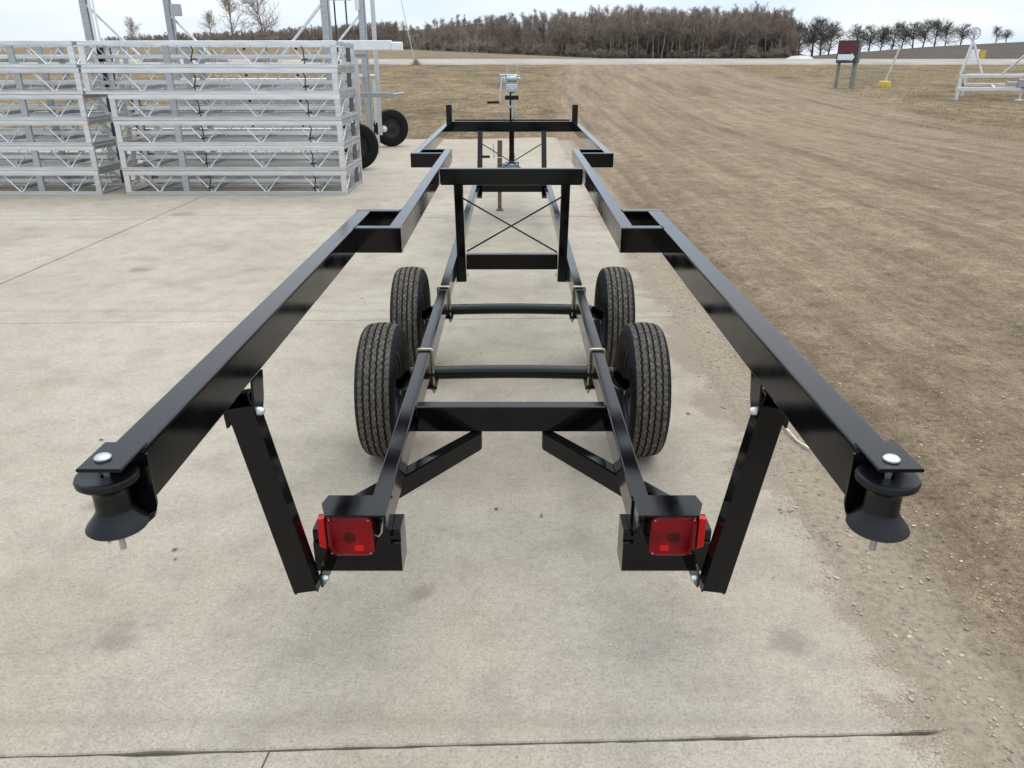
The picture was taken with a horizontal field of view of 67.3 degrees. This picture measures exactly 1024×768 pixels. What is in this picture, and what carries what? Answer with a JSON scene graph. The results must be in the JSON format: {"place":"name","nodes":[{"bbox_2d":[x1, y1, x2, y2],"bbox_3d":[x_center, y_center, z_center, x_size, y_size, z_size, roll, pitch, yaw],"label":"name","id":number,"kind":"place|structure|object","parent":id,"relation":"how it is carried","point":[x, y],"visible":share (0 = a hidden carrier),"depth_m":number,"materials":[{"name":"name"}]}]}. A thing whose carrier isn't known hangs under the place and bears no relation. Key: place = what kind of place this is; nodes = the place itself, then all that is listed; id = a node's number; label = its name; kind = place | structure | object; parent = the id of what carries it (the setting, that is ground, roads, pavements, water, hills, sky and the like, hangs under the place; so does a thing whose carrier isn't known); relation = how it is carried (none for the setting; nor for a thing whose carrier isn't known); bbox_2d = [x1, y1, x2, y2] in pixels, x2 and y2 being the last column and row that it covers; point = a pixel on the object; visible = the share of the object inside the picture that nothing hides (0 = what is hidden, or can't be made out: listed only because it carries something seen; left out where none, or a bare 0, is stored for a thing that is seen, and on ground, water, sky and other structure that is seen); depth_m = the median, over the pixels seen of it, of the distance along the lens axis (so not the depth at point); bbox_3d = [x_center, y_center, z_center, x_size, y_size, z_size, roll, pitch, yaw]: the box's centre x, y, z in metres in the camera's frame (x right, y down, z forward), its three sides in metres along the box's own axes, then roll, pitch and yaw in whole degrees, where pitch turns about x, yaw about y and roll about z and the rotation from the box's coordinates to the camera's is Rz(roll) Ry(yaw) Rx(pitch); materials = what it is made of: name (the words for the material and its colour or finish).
{"place":"outdoors","nodes":[
{"label":"outdoors","id":0,"kind":"place"},
{"bbox_2d":[0,24,1023,767],"bbox_3d":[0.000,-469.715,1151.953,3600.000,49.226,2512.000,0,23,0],"label":"ground","id":1,"kind":"structure","parent":0,"point":[690,142],"depth_m":7.33,"materials":[{"name":"brown soil"}]},
{"bbox_2d":[117,17,142,53],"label":"tall tree","id":2,"kind":"object","parent":1,"relation":"on","point":[131,27],"visible":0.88,"depth_m":136.09,"materials":[{"name":"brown plant"}]},
{"bbox_2d":[196,10,219,52],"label":"tall tree","id":3,"kind":"object","parent":1,"relation":"on","point":[209,18],"visible":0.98,"depth_m":145.16,"materials":[{"name":"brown plant"}]},
{"bbox_2d":[216,0,255,53],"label":"tall tree","id":4,"kind":"object","parent":1,"relation":"on","point":[225,3],"visible":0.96,"depth_m":135.10,"materials":[{"name":"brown plant"}]},
{"bbox_2d":[236,0,282,54],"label":"tall tree","id":5,"kind":"object","parent":1,"relation":"on","point":[260,19],"visible":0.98,"depth_m":131.04,"materials":[{"name":"brown plant"}]},
{"bbox_2d":[329,0,350,72],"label":"metal post","id":6,"kind":"object","parent":1,"relation":"on","point":[336,24],"visible":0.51,"depth_m":54.43,"materials":[{"name":"metal"}]},
{"bbox_2d":[426,22,438,50],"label":"bare tree","id":7,"kind":"object","parent":1,"relation":"on","point":[434,33],"visible":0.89,"depth_m":254.11,"materials":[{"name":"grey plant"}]},
{"bbox_2d":[102,7,803,57],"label":"woods","id":8,"kind":"object","parent":1,"relation":"on","point":[778,51],"visible":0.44,"depth_m":216.30,"materials":[{"name":"brown plant"}]},
{"bbox_2d":[449,18,464,50],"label":"bare tree","id":9,"kind":"object","parent":1,"relation":"on","point":[458,33],"visible":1,"depth_m":247.91,"materials":[{"name":"brown plant"}]},
{"bbox_2d":[475,20,489,48],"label":"bare tree","id":10,"kind":"object","parent":1,"relation":"on","point":[481,30],"visible":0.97,"depth_m":238.23,"materials":[{"name":"brown plant"}]},
{"bbox_2d":[0,137,969,767],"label":"concrete apron","id":11,"kind":"object","parent":1,"relation":"on","point":[512,631],"visible":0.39,"depth_m":2.81,"materials":[{"name":"grey concrete"}]},
{"bbox_2d":[0,160,140,194],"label":"dock frame","id":12,"kind":"object","parent":11,"relation":"on","point":[40,180],"visible":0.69,"depth_m":11.01,"materials":[{"name":"metal"}]},
{"bbox_2d":[0,138,137,169],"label":"dock frame","id":13,"kind":"object","parent":12,"relation":"on","point":[34,156],"visible":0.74,"depth_m":10.89,"materials":[{"name":"metal"}]},
{"bbox_2d":[0,115,133,145],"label":"dock frame","id":14,"kind":"object","parent":13,"relation":"on","point":[31,136],"visible":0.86,"depth_m":10.72,"materials":[{"name":"metal"}]},
{"bbox_2d":[0,94,129,119],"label":"dock frame","id":15,"kind":"object","parent":14,"relation":"on","point":[22,110],"visible":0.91,"depth_m":10.64,"materials":[{"name":"metal"}]},
{"bbox_2d":[0,67,125,93],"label":"dock frame","id":16,"kind":"object","parent":15,"relation":"on","point":[66,84],"visible":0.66,"depth_m":10.26,"materials":[{"name":"metal"}]},
{"bbox_2d":[0,41,119,67],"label":"dock frame","id":17,"kind":"object","parent":16,"relation":"on","point":[39,57],"visible":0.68,"depth_m":10.08,"materials":[{"name":"metal"}]},
{"bbox_2d":[122,160,362,194],"bbox_3d":[-3.828,-3.022,11.221,3.082,0.323,1.252,0,23,0],"label":"dock frame","id":18,"kind":"object","parent":11,"relation":"on","point":[176,179],"visible":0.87,"depth_m":11.02,"materials":[{"name":"metal"}]},
{"bbox_2d":[117,138,361,170],"bbox_3d":[-3.826,-3.321,11.086,3.082,0.323,1.252,0,23,0],"label":"dock frame","id":19,"kind":"object","parent":18,"relation":"on","point":[182,156],"visible":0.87,"depth_m":10.78,"materials":[{"name":"metal"}]},
{"bbox_2d":[113,115,359,145],"bbox_3d":[-3.826,-3.628,10.973,3.082,0.323,1.252,0,23,0],"label":"dock frame","id":20,"kind":"object","parent":19,"relation":"on","point":[178,134],"visible":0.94,"depth_m":10.56,"materials":[{"name":"metal"}]},
{"bbox_2d":[108,91,358,119],"bbox_3d":[-3.822,-3.925,10.832,3.082,0.323,1.252,0,23,0],"label":"dock frame","id":21,"kind":"object","parent":20,"relation":"on","point":[173,109],"visible":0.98,"depth_m":10.63,"materials":[{"name":"metal"}]},
{"bbox_2d":[81,67,355,93],"bbox_3d":[-3.976,-4.233,10.720,3.372,0.323,1.252,0,23,0],"label":"dock frame","id":22,"kind":"object","parent":21,"relation":"on","point":[204,84],"visible":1,"depth_m":10.23,"materials":[{"name":"metal"}]},
{"bbox_2d":[76,41,354,67],"bbox_3d":[-3.964,-4.534,10.592,3.372,0.323,1.252,0,23,0],"label":"dock frame","id":23,"kind":"object","parent":22,"relation":"on","point":[346,56],"visible":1,"depth_m":10.08,"materials":[{"name":"metal"}]},
{"bbox_2d":[78,0,407,173],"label":"boat lift","id":24,"kind":"object","parent":11,"relation":"on","point":[388,127],"visible":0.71,"depth_m":13.94,"materials":[{"name":"metal"}]},
{"bbox_2d":[73,62,924,594],"bbox_3d":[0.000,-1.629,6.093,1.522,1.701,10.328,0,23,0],"label":"boat trailer","id":25,"kind":"object","parent":11,"relation":"on","point":[131,472],"visible":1,"depth_m":2.42,"materials":[{"name":"black paint"}]},
{"bbox_2d":[483,14,497,47],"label":"bare tree","id":26,"kind":"object","parent":1,"relation":"on","point":[488,23],"visible":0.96,"depth_m":232.77,"materials":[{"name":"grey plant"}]},
{"bbox_2d":[488,18,495,50],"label":"bare tree","id":27,"kind":"object","parent":1,"relation":"on","point":[492,23],"visible":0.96,"depth_m":232.15,"materials":[{"name":"brown plant"}]},
{"bbox_2d":[494,17,502,53],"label":"bare tree","id":28,"kind":"object","parent":1,"relation":"on","point":[498,27],"visible":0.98,"depth_m":228.63,"materials":[{"name":"brown plant"}]},
{"bbox_2d":[499,18,514,53],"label":"bare tree","id":29,"kind":"object","parent":1,"relation":"on","point":[507,34],"visible":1,"depth_m":225.91,"materials":[{"name":"brown plant"}]},
{"bbox_2d":[502,12,523,53],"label":"bare tree","id":30,"kind":"object","parent":1,"relation":"on","point":[511,28],"visible":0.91,"depth_m":226.93,"materials":[{"name":"brown plant"}]},
{"bbox_2d":[511,19,522,41],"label":"bare tree","id":31,"kind":"object","parent":1,"relation":"on","point":[515,27],"visible":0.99,"depth_m":227.14,"materials":[{"name":"brown plant"}]},
{"bbox_2d":[524,17,535,44],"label":"bare tree","id":32,"kind":"object","parent":1,"relation":"on","point":[530,23],"visible":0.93,"depth_m":218.88,"materials":[{"name":"brown plant"}]},
{"bbox_2d":[528,18,540,48],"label":"bare tree","id":33,"kind":"object","parent":1,"relation":"on","point":[532,31],"visible":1,"depth_m":218.20,"materials":[{"name":"brown plant"}]},
{"bbox_2d":[536,15,550,54],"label":"bare tree","id":34,"kind":"object","parent":1,"relation":"on","point":[542,32],"visible":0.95,"depth_m":220.30,"materials":[{"name":"brown plant"}]},
{"bbox_2d":[545,18,558,55],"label":"bare tree","id":35,"kind":"object","parent":1,"relation":"on","point":[552,29],"visible":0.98,"depth_m":213.30,"materials":[{"name":"brown plant"}]},
{"bbox_2d":[549,13,562,55],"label":"bare tree","id":36,"kind":"object","parent":1,"relation":"on","point":[556,17],"visible":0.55,"depth_m":215.62,"materials":[{"name":"brown plant"}]},
{"bbox_2d":[551,15,570,55],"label":"bare tree","id":37,"kind":"object","parent":1,"relation":"on","point":[561,39],"visible":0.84,"depth_m":211.68,"materials":[{"name":"brown plant"}]},
{"bbox_2d":[563,20,574,56],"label":"bare tree","id":38,"kind":"object","parent":1,"relation":"on","point":[571,27],"visible":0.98,"depth_m":208.09,"materials":[{"name":"brown plant"}]},
{"bbox_2d":[567,14,584,56],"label":"bare tree","id":39,"kind":"object","parent":1,"relation":"on","point":[577,30],"visible":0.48,"depth_m":210.41,"materials":[{"name":"brown plant"}]},
{"bbox_2d":[572,20,586,56],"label":"bare tree","id":40,"kind":"object","parent":1,"relation":"on","point":[580,34],"visible":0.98,"depth_m":203.44,"materials":[{"name":"brown plant"}]},
{"bbox_2d":[154,64,1023,139],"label":"dead grass","id":41,"kind":"structure","parent":1,"relation":"on","point":[729,70],"depth_m":41.17,"materials":[{"name":"plant"}]},
{"bbox_2d":[585,14,599,57],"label":"bare tree","id":42,"kind":"object","parent":1,"relation":"on","point":[595,20],"visible":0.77,"depth_m":204.92,"materials":[{"name":"brown plant"}]},
{"bbox_2d":[595,12,610,57],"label":"bare tree","id":43,"kind":"object","parent":1,"relation":"on","point":[602,32],"visible":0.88,"depth_m":196.67,"materials":[{"name":"brown plant"}]},
{"bbox_2d":[597,5,615,57],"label":"bare tree","id":44,"kind":"object","parent":1,"relation":"on","point":[607,21],"visible":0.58,"depth_m":197.74,"materials":[{"name":"brown plant"}]},
{"bbox_2d":[599,8,622,57],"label":"bare tree","id":45,"kind":"object","parent":1,"relation":"on","point":[611,28],"visible":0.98,"depth_m":193.41,"materials":[{"name":"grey plant"}]},
{"bbox_2d":[614,14,625,57],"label":"bare tree","id":46,"kind":"object","parent":1,"relation":"on","point":[620,22],"visible":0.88,"depth_m":194.53,"materials":[{"name":"grey plant"}]},
{"bbox_2d":[611,13,639,57],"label":"bare tree","id":47,"kind":"object","parent":1,"relation":"on","point":[626,31],"visible":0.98,"depth_m":192.89,"materials":[{"name":"brown plant"}]},
{"bbox_2d":[619,15,643,57],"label":"bare tree","id":48,"kind":"object","parent":1,"relation":"on","point":[630,23],"visible":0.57,"depth_m":196.24,"materials":[{"name":"grey plant"}]},
{"bbox_2d":[626,10,650,57],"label":"bare tree","id":49,"kind":"object","parent":1,"relation":"on","point":[637,26],"visible":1,"depth_m":191.55,"materials":[{"name":"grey plant"}]},
{"bbox_2d":[642,17,656,57],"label":"bare tree","id":50,"kind":"object","parent":1,"relation":"on","point":[649,36],"visible":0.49,"depth_m":196.91,"materials":[{"name":"grey plant"}]},
{"bbox_2d":[643,10,662,57],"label":"bare tree","id":51,"kind":"object","parent":1,"relation":"on","point":[651,27],"visible":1,"depth_m":192.09,"materials":[{"name":"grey plant"}]},
{"bbox_2d":[645,6,665,56],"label":"bare tree","id":52,"kind":"object","parent":1,"relation":"on","point":[655,12],"visible":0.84,"depth_m":193.18,"materials":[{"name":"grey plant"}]},
{"bbox_2d":[655,17,663,56],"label":"bare tree","id":53,"kind":"object","parent":1,"relation":"on","point":[659,20],"visible":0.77,"depth_m":194.51,"materials":[{"name":"grey plant"}]},
{"bbox_2d":[661,17,673,57],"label":"bare tree","id":54,"kind":"object","parent":1,"relation":"on","point":[671,22],"visible":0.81,"depth_m":194.00,"materials":[{"name":"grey plant"}]},
{"bbox_2d":[658,9,677,57],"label":"bare tree","id":55,"kind":"object","parent":1,"relation":"on","point":[666,24],"visible":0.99,"depth_m":191.64,"materials":[{"name":"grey plant"}]},
{"bbox_2d":[662,8,683,57],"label":"bare tree","id":56,"kind":"object","parent":1,"relation":"on","point":[674,27],"visible":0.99,"depth_m":192.03,"materials":[{"name":"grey plant"}]},
{"bbox_2d":[668,8,689,57],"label":"bare tree","id":57,"kind":"object","parent":1,"relation":"on","point":[682,17],"visible":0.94,"depth_m":192.01,"materials":[{"name":"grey plant"}]},
{"bbox_2d":[669,17,691,57],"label":"bare tree","id":58,"kind":"object","parent":1,"relation":"on","point":[676,41],"visible":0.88,"depth_m":194.32,"materials":[{"name":"brown plant"}]},
{"bbox_2d":[681,14,698,51],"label":"bare tree","id":59,"kind":"object","parent":1,"relation":"on","point":[689,46],"visible":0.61,"depth_m":196.43,"materials":[{"name":"brown plant"}]},
{"bbox_2d":[686,10,705,57],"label":"bare tree","id":60,"kind":"object","parent":1,"relation":"on","point":[695,26],"visible":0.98,"depth_m":192.63,"materials":[{"name":"brown plant"}]},
{"bbox_2d":[691,9,715,57],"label":"bare tree","id":61,"kind":"object","parent":1,"relation":"on","point":[700,25],"visible":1,"depth_m":191.44,"materials":[{"name":"brown plant"}]},
{"bbox_2d":[690,8,716,57],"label":"bare tree","id":62,"kind":"object","parent":1,"relation":"on","point":[707,21],"visible":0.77,"depth_m":193.71,"materials":[{"name":"brown plant"}]},
{"bbox_2d":[695,18,717,57],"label":"bare tree","id":63,"kind":"object","parent":1,"relation":"on","point":[708,35],"visible":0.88,"depth_m":195.75,"materials":[{"name":"brown plant"}]},
{"bbox_2d":[711,14,727,57],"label":"bare tree","id":64,"kind":"object","parent":1,"relation":"on","point":[717,31],"visible":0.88,"depth_m":198.62,"materials":[{"name":"brown plant"}]},
{"bbox_2d":[719,11,733,57],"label":"bare tree","id":65,"kind":"object","parent":1,"relation":"on","point":[724,19],"visible":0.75,"depth_m":200.22,"materials":[{"name":"brown plant"}]},
{"bbox_2d":[724,17,737,57],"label":"bare tree","id":66,"kind":"object","parent":1,"relation":"on","point":[730,25],"visible":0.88,"depth_m":195.64,"materials":[{"name":"brown plant"}]},
{"bbox_2d":[722,7,742,57],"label":"bare tree","id":67,"kind":"object","parent":1,"relation":"on","point":[729,31],"visible":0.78,"depth_m":197.00,"materials":[{"name":"brown plant"}]},
{"bbox_2d":[727,13,750,57],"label":"bare tree","id":68,"kind":"object","parent":1,"relation":"on","point":[738,31],"visible":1,"depth_m":192.50,"materials":[{"name":"brown plant"}]},
{"bbox_2d":[728,17,750,57],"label":"bare tree","id":69,"kind":"object","parent":1,"relation":"on","point":[740,37],"visible":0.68,"depth_m":195.78,"materials":[{"name":"brown plant"}]},
{"bbox_2d":[735,3,761,51],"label":"bare tree","id":70,"kind":"object","parent":1,"relation":"on","point":[747,24],"visible":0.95,"depth_m":193.22,"materials":[{"name":"brown plant"}]},
{"bbox_2d":[750,13,769,57],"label":"bare tree","id":71,"kind":"object","parent":1,"relation":"on","point":[761,30],"visible":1,"depth_m":192.37,"materials":[{"name":"brown plant"}]},
{"bbox_2d":[762,11,776,57],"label":"bare tree","id":72,"kind":"object","parent":1,"relation":"on","point":[767,15],"visible":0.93,"depth_m":194.48,"materials":[{"name":"brown plant"}]},
{"bbox_2d":[760,12,786,52],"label":"bare tree","id":73,"kind":"object","parent":1,"relation":"on","point":[773,37],"visible":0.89,"depth_m":195.39,"materials":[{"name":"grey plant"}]},
{"bbox_2d":[766,7,782,50],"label":"bare tree","id":74,"kind":"object","parent":1,"relation":"on","point":[775,15],"visible":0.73,"depth_m":197.82,"materials":[{"name":"brown plant"}]},
{"bbox_2d":[769,11,791,57],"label":"bare tree","id":75,"kind":"object","parent":1,"relation":"on","point":[783,26],"visible":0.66,"depth_m":196.50,"materials":[{"name":"brown plant"}]},
{"bbox_2d":[774,9,793,57],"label":"bare tree","id":76,"kind":"object","parent":1,"relation":"on","point":[785,22],"visible":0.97,"depth_m":194.27,"materials":[{"name":"brown plant"}]},
{"bbox_2d":[783,18,801,50],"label":"bare tree","id":77,"kind":"object","parent":1,"relation":"on","point":[789,37],"visible":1,"depth_m":194.76,"materials":[{"name":"brown plant"}]},
{"bbox_2d":[787,56,812,58],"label":"snow drift","id":78,"kind":"object","parent":1,"relation":"on","point":[800,57],"visible":0.75,"depth_m":107.42,"materials":[{"name":"snow"}]},
{"bbox_2d":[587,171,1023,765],"bbox_3d":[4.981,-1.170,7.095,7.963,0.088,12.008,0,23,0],"label":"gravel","id":79,"kind":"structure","parent":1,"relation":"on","point":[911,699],"depth_m":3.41,"materials":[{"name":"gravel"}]},
{"bbox_2d":[794,17,822,55],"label":"oak tree","id":80,"kind":"object","parent":1,"relation":"on","point":[799,30],"visible":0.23,"depth_m":218.02,"materials":[{"name":"black plant"}]},
{"bbox_2d":[795,15,842,55],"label":"oak tree","id":81,"kind":"object","parent":1,"relation":"on","point":[813,34],"visible":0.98,"depth_m":207.19,"materials":[{"name":"black plant"}]},
{"bbox_2d":[805,18,840,54],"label":"oak tree","id":82,"kind":"object","parent":1,"relation":"on","point":[824,43],"visible":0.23,"depth_m":222.25,"materials":[{"name":"black plant"}]},
{"bbox_2d":[814,20,847,54],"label":"oak tree","id":83,"kind":"object","parent":1,"relation":"on","point":[840,35],"visible":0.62,"depth_m":214.54,"materials":[{"name":"black plant"}]},
{"bbox_2d":[834,40,862,88],"bbox_3d":[16.933,-16.025,38.941,0.366,2.500,1.040,-20,30,-40],"label":"roadside sign","id":84,"kind":"object","parent":1,"relation":"on","point":[848,51],"visible":0.89,"depth_m":38.62,"materials":[{"name":"metal"}]},
{"bbox_2d":[842,23,875,49],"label":"oak tree","id":85,"kind":"object","parent":1,"relation":"on","point":[856,30],"visible":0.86,"depth_m":264.32,"materials":[{"name":"black plant"}]},
{"bbox_2d":[858,24,886,50],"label":"oak tree","id":86,"kind":"object","parent":1,"relation":"on","point":[874,32],"visible":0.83,"depth_m":269.37,"materials":[{"name":"black plant"}]},
{"bbox_2d":[869,25,898,50],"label":"oak tree","id":87,"kind":"object","parent":1,"relation":"on","point":[883,37],"visible":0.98,"depth_m":267.08,"materials":[{"name":"black plant"}]},
{"bbox_2d":[877,48,900,87],"bbox_3d":[19.435,-16.309,39.759,0.742,1.933,0.654,16,28,34],"label":"flag marker","id":88,"kind":"object","parent":1,"relation":"on","point":[884,84],"visible":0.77,"depth_m":39.82,"materials":[{"name":"yellow paint"}]},
{"bbox_2d":[879,20,907,49],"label":"oak tree","id":89,"kind":"object","parent":1,"relation":"on","point":[899,25],"visible":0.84,"depth_m":268.20,"materials":[{"name":"black plant"}]},
{"bbox_2d":[886,25,911,49],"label":"oak tree","id":90,"kind":"object","parent":1,"relation":"on","point":[898,45],"visible":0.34,"depth_m":273.81,"materials":[{"name":"black plant"}]},
{"bbox_2d":[895,21,935,47],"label":"oak tree","id":91,"kind":"object","parent":1,"relation":"on","point":[913,32],"visible":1,"depth_m":260.75,"materials":[{"name":"black plant"}]},
{"bbox_2d":[913,17,943,46],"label":"oak tree","id":92,"kind":"object","parent":1,"relation":"on","point":[929,24],"visible":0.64,"depth_m":270.41,"materials":[{"name":"black plant"}]},
{"bbox_2d":[920,18,954,46],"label":"oak tree","id":93,"kind":"object","parent":1,"relation":"on","point":[938,27],"visible":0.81,"depth_m":269.42,"materials":[{"name":"black plant"}]},
{"bbox_2d":[937,20,964,45],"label":"oak tree","id":94,"kind":"object","parent":1,"relation":"on","point":[946,29],"visible":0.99,"depth_m":264.26,"materials":[{"name":"black plant"}]},
{"bbox_2d":[948,22,977,44],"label":"oak tree","id":95,"kind":"object","parent":1,"relation":"on","point":[962,34],"visible":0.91,"depth_m":271.04,"materials":[{"name":"black plant"}]},
{"bbox_2d":[968,49,985,58],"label":"utility box","id":96,"kind":"object","parent":1,"relation":"on","point":[981,53],"visible":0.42,"depth_m":86.58,"materials":[{"name":"white paint"}]},
{"bbox_2d":[954,27,1023,100],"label":"boat lift","id":97,"kind":"object","parent":1,"relation":"on","point":[1018,85],"visible":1,"depth_m":31.59,"materials":[{"name":"metal"}]},
{"bbox_2d":[992,24,1005,42],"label":"oak tree","id":98,"kind":"object","parent":1,"relation":"on","point":[996,32],"visible":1,"depth_m":272.94,"materials":[{"name":"black plant"}]},
{"bbox_2d":[1001,29,1015,41],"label":"oak tree","id":99,"kind":"object","parent":1,"relation":"on","point":[1009,32],"visible":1,"depth_m":273.17,"materials":[{"name":"black plant"}]},
{"bbox_2d":[0,59,1023,64],"bbox_3d":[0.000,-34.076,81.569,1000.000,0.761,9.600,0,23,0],"label":"road","id":100,"kind":"structure","parent":0,"point":[684,61],"depth_m":77.99,"materials":[{"name":"grey asphalt"}]},
{"bbox_2d":[0,0,1023,55],"label":"sky","id":101,"kind":"structure","parent":0,"point":[20,20],"materials":[{"name":"white"}]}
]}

